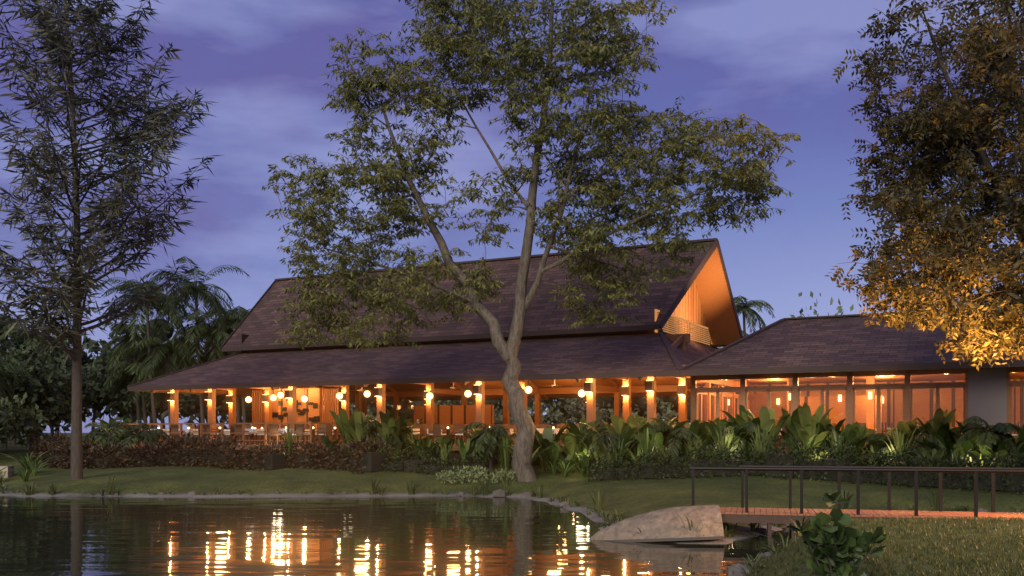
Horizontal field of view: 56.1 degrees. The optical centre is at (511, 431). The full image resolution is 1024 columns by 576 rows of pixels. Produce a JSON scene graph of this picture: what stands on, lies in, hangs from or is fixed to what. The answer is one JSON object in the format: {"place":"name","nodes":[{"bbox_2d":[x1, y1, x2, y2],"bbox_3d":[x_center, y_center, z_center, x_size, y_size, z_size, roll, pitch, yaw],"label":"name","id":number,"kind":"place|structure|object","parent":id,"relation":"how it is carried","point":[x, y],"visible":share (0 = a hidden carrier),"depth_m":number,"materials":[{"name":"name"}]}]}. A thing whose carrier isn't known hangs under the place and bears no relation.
{"place":"outdoors","nodes":[
{"label":"outdoors","id":0,"kind":"place"},
{"bbox_2d":[0,294,761,455],"bbox_3d":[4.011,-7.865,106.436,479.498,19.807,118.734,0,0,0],"label":"tree","id":1,"kind":"object","parent":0,"point":[93,372],"depth_m":69.93,"materials":[{"name":"green plant"}]},
{"bbox_2d":[0,314,585,433],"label":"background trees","id":2,"kind":"object","parent":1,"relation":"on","point":[29,389],"visible":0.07,"depth_m":69.45,"materials":[{"name":"black"}]},
{"bbox_2d":[272,388,493,442],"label":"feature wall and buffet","id":3,"kind":"structure","parent":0,"point":[453,414],"depth_m":63.07,"materials":[{"name":"brown wood"}]},
{"bbox_2d":[272,399,318,421],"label":"sculpture wall","id":4,"kind":"structure","parent":3,"relation":"attached to","point":[302,412],"depth_m":60.43,"materials":[{"name":"brown wood"}]},
{"bbox_2d":[0,256,774,449],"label":"palm","id":5,"kind":"object","parent":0,"point":[159,361],"depth_m":70.83,"materials":[{"name":"green plant"}]},
{"bbox_2d":[396,399,414,422],"bbox_3d":[-6.165,-1.215,55.701,1.117,1.422,1.116,0,0,0],"label":"urn","id":6,"kind":"object","parent":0,"point":[405,406],"visible":0.69,"depth_m":55.32,"materials":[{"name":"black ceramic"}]},
{"bbox_2d":[0,495,813,575],"bbox_3d":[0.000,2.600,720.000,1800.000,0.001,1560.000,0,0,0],"label":"water","id":7,"kind":"structure","parent":0,"point":[283,536],"depth_m":23.00,"materials":[{"name":"grey liquid"}]},
{"bbox_2d":[151,330,717,442],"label":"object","id":8,"kind":"object","parent":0,"point":[681,340],"visible":0.29,"depth_m":58.02,"materials":[{"name":"brown wood"}]},
{"bbox_2d":[166,380,684,404],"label":"wall lights","id":9,"kind":"object","parent":8,"relation":"attached to","point":[588,387],"depth_m":50.93},
{"bbox_2d":[241,281,711,352],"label":"gable wall","id":10,"kind":"structure","parent":8,"relation":"attached to","point":[687,316],"depth_m":54.51,"materials":[{"name":"brown wood"}]},
{"bbox_2d":[130,241,1022,400],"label":"pavilion roof","id":11,"kind":"structure","parent":8,"relation":"on","point":[853,340],"depth_m":52.46,"materials":[{"name":"brown wood"}]},
{"bbox_2d":[245,380,584,402],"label":"pendant lamps","id":12,"kind":"object","parent":11,"relation":"hanging from","point":[339,395],"visible":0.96,"depth_m":55.07,"materials":[{"name":"white glass"}]},
{"bbox_2d":[265,380,571,393],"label":"ceiling fans","id":13,"kind":"object","parent":11,"relation":"attached to","point":[451,388],"visible":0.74,"depth_m":54.76,"materials":[{"name":"brown wood"}]},
{"bbox_2d":[128,238,1023,401],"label":"roof trim","id":14,"kind":"structure","parent":11,"relation":"attached to","point":[680,371],"depth_m":49.06,"materials":[{"name":"brown wood"}]},
{"bbox_2d":[0,433,1023,575],"bbox_3d":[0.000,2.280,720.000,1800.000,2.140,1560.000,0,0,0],"label":"ground","id":15,"kind":"structure","parent":0,"point":[640,496],"depth_m":36.14,"materials":[{"name":"green plant"}]},
{"bbox_2d":[0,466,13,477],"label":"bank wall","id":16,"kind":"structure","parent":15,"relation":"on","point":[9,473],"depth_m":47.67,"materials":[{"name":"stone"}]},
{"bbox_2d":[0,450,58,481],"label":"bank plants","id":17,"kind":"object","parent":15,"relation":"on","point":[31,469],"visible":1,"depth_m":47.24,"materials":[{"name":"green plant"}]},
{"bbox_2d":[0,0,221,479],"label":"casuarina","id":18,"kind":"object","parent":15,"relation":"on","point":[70,292],"depth_m":41.22,"materials":[{"name":"green plant"}]},
{"bbox_2d":[436,465,514,483],"bbox_3d":[-1.409,1.838,41.442,3.772,0.854,3.210,0,0,0],"label":"pale bed groundcover","id":19,"kind":"object","parent":15,"relation":"on","point":[475,472],"visible":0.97,"depth_m":41.04,"materials":[{"name":"green plant"}]},
{"bbox_2d":[3,485,987,575],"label":"shore stones","id":20,"kind":"object","parent":15,"relation":"on","point":[732,570],"visible":0.67,"depth_m":29.62,"materials":[{"name":"grey stone"}]},
{"bbox_2d":[0,472,1023,575],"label":"grass tufts","id":21,"kind":"object","parent":15,"relation":"on","point":[483,486],"visible":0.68,"depth_m":29.88,"materials":[{"name":"green plant"}]},
{"bbox_2d":[26,430,1023,493],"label":"hedge","id":22,"kind":"object","parent":15,"relation":"on","point":[977,460],"depth_m":43.18,"materials":[{"name":"green plant"}]},
{"bbox_2d":[260,0,800,481],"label":"tree","id":23,"kind":"object","parent":15,"relation":"on","point":[747,188],"depth_m":40.73,"materials":[{"name":"green plant"}]},
{"bbox_2d":[120,441,968,466],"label":"pavilion floor deck","id":24,"kind":"structure","parent":15,"relation":"on","point":[456,453],"depth_m":48.25,"materials":[{"name":"brown wood"}]},
{"bbox_2d":[122,422,341,444],"bbox_3d":[-15.654,0.092,53.114,13.686,1.159,2.811,0,0,27],"label":"deck railing","id":25,"kind":"object","parent":24,"relation":"on","point":[265,433],"visible":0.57,"depth_m":50.92,"materials":[{"name":"brown wood"}]},
{"bbox_2d":[252,388,338,441],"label":"slat screens","id":26,"kind":"object","parent":24,"relation":"on","point":[333,403],"visible":0.51,"depth_m":59.79,"materials":[{"name":"brown wood"}]},
{"bbox_2d":[147,423,676,444],"bbox_3d":[-4.757,0.129,56.317,30.031,1.086,17.794,0,0,27],"label":"dining furniture","id":27,"kind":"object","parent":24,"relation":"on","point":[432,431],"visible":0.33,"depth_m":51.65,"materials":[{"name":"brown wood"}]},
{"bbox_2d":[733,367,1023,437],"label":"wing walls","id":28,"kind":"structure","parent":24,"relation":"on","point":[987,394],"depth_m":47.98,"materials":[{"name":"beige paint"}]},
{"bbox_2d":[777,392,883,404],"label":"pendant lights","id":29,"kind":"object","parent":28,"relation":"attached to","point":[839,397],"visible":0.61,"depth_m":47.72},
{"bbox_2d":[66,427,1023,477],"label":"shrubs","id":30,"kind":"object","parent":15,"relation":"on","point":[568,462],"visible":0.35,"depth_m":41.85,"materials":[{"name":"green plant"}]},
{"bbox_2d":[97,403,1023,471],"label":"tropical plants","id":31,"kind":"object","parent":15,"relation":"on","point":[806,429],"visible":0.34,"depth_m":39.34,"materials":[{"name":"green plant"}]},
{"bbox_2d":[591,503,724,541],"bbox_3d":[3.469,2.211,23.050,3.146,1.000,1.538,0,0,0],"label":"boulder","id":32,"kind":"object","parent":15,"relation":"on","point":[665,524],"visible":0.94,"depth_m":22.71,"materials":[{"name":"stone"}]},
{"bbox_2d":[787,491,885,575],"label":"shrub","id":33,"kind":"object","parent":15,"relation":"on","point":[855,543],"depth_m":10.91,"materials":[{"name":"green plant"}]},
{"bbox_2d":[720,507,1023,540],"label":"footbridge deck","id":34,"kind":"structure","parent":15,"relation":"on","point":[769,516],"depth_m":22.93,"materials":[{"name":"brown wood"}]},
{"bbox_2d":[690,465,1023,516],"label":"footbridge rails","id":35,"kind":"object","parent":34,"relation":"on","point":[888,469],"visible":0.92,"depth_m":23.05,"materials":[{"name":"black metal"}]},
{"bbox_2d":[746,515,1023,575],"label":"grass","id":36,"kind":"structure","parent":15,"relation":"on","point":[977,561],"depth_m":14.05,"materials":[{"name":"green plant"}]},
{"bbox_2d":[0,0,1023,432],"label":"sky","id":37,"kind":"structure","parent":0,"point":[263,62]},
{"bbox_2d":[367,396,690,425],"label":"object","id":38,"kind":"object","parent":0,"point":[639,401],"depth_m":94.47,"materials":[{"name":"brown wood"}]},
{"bbox_2d":[82,416,1023,470],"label":"shrubs","id":39,"kind":"object","parent":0,"point":[496,432],"depth_m":41.38,"materials":[{"name":"green plant"}]},
{"bbox_2d":[339,291,853,440],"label":"backdrop","id":40,"kind":"structure","parent":0,"point":[668,411],"depth_m":91.12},
{"bbox_2d":[691,367,1023,447],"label":"wing frames","id":41,"kind":"structure","parent":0,"point":[743,387],"depth_m":40.57,"materials":[{"name":"brown wood"}]},
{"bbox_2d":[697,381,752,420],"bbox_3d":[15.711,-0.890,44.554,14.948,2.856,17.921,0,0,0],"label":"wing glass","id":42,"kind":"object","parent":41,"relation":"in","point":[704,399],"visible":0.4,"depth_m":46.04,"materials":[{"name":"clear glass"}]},
{"bbox_2d":[778,422,1022,439],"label":"wing furniture","id":43,"kind":"object","parent":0,"point":[889,425],"visible":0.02,"depth_m":42.79,"materials":[{"name":"brown wood"}]},
{"bbox_2d":[825,0,1023,370],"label":"tree","id":44,"kind":"object","parent":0,"point":[920,134],"depth_m":28.17,"materials":[{"name":"green plant"}]}
]}

